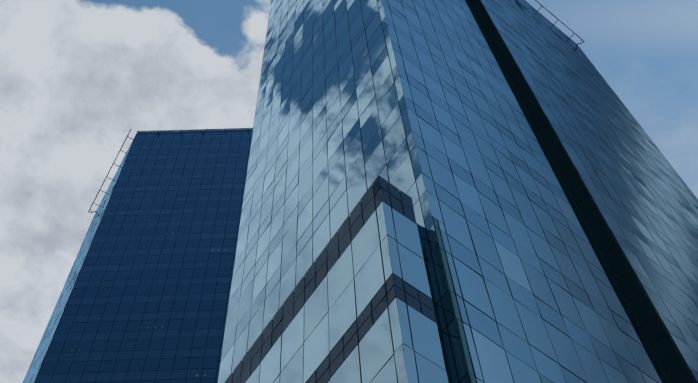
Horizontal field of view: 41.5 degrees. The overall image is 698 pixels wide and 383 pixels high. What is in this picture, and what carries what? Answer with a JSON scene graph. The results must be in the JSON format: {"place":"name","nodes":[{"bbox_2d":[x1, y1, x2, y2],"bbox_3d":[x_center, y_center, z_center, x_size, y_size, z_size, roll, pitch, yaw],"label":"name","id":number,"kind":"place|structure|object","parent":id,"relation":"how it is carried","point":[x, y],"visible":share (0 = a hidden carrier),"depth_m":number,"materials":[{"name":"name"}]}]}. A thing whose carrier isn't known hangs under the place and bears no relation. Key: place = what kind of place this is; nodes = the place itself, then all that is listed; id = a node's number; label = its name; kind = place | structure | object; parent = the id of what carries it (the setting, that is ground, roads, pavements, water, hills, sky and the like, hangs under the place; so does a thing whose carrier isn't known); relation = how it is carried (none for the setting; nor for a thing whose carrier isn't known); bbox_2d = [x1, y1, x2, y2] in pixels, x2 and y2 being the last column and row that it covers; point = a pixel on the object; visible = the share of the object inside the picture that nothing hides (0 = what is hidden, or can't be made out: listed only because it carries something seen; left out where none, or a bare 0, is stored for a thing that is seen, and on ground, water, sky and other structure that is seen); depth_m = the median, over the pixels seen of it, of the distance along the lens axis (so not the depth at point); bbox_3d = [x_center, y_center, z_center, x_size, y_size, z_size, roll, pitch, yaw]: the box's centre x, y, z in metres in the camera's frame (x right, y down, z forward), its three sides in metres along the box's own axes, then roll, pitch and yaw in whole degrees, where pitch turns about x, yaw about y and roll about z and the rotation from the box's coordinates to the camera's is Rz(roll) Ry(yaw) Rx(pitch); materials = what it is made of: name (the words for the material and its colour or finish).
{"place":"outdoors","nodes":[
{"label":"outdoors","id":0,"kind":"place"},
{"bbox_2d":[0,0,697,382],"label":"sky","id":1,"kind":"structure","parent":0,"point":[76,76],"materials":[{"name":"white"}]},
{"bbox_2d":[217,0,697,382],"bbox_3d":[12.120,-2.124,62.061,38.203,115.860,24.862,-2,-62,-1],"label":"window frames","id":2,"kind":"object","parent":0,"point":[461,320],"depth_m":44.48,"materials":[{"name":"black metal"}]},
{"bbox_2d":[218,0,697,382],"bbox_3d":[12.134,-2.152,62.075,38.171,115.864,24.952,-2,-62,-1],"label":"tower glazing","id":3,"kind":"structure","parent":2,"relation":"attached to","point":[494,364],"depth_m":45.59,"materials":[{"name":"blue glass"}]},
{"bbox_2d":[535,0,583,44],"bbox_3d":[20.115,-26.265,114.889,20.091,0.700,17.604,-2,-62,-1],"label":"roof railing","id":4,"kind":"object","parent":2,"relation":"on","point":[561,22],"visible":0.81,"depth_m":118.00,"materials":[{"name":"grey metal"}]},
{"bbox_2d":[465,0,695,382],"bbox_3d":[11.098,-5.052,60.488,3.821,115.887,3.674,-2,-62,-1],"label":"recessed facade strip","id":5,"kind":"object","parent":2,"relation":"attached to","point":[662,352],"depth_m":48.90,"materials":[{"name":"black metal"}]},
{"label":"ground","id":6,"kind":"structure","parent":0,"visible":0},
{"bbox_2d":[23,129,252,382],"bbox_3d":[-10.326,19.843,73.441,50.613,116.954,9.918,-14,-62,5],"label":"tower glazing","id":7,"kind":"structure","parent":6,"relation":"on","point":[214,341],"depth_m":93.95,"materials":[{"name":"blue glass"}]},
{"bbox_2d":[28,129,251,382],"bbox_3d":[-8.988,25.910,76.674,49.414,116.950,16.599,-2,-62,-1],"label":"window frames","id":8,"kind":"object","parent":6,"relation":"on","point":[193,337],"visible":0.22,"depth_m":94.73,"materials":[{"name":"blue"}]},
{"bbox_2d":[88,128,252,212],"bbox_3d":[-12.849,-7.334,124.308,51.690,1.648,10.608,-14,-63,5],"label":"roof railing","id":9,"kind":"object","parent":8,"relation":"on","point":[157,134],"visible":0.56,"depth_m":124.11,"materials":[{"name":"metal"}]},
{"bbox_2d":[232,183,445,382],"bbox_3d":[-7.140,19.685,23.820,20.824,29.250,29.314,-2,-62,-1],"label":"window frames","id":10,"kind":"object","parent":6,"relation":"on","point":[373,323],"depth_m":26.32,"materials":[{"name":"black metal"}]},
{"bbox_2d":[225,176,448,382],"bbox_3d":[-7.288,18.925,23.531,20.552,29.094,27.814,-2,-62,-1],"label":"lower building section","id":11,"kind":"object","parent":10,"relation":"attached to","point":[375,346],"depth_m":26.81,"materials":[{"name":"blue glass"}]},
{"bbox_2d":[416,218,475,382],"bbox_3d":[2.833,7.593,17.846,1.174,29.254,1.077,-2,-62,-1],"label":"strip","id":12,"kind":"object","parent":10,"relation":"attached to","point":[461,330],"depth_m":26.33,"materials":[{"name":"black metal"}]}
]}

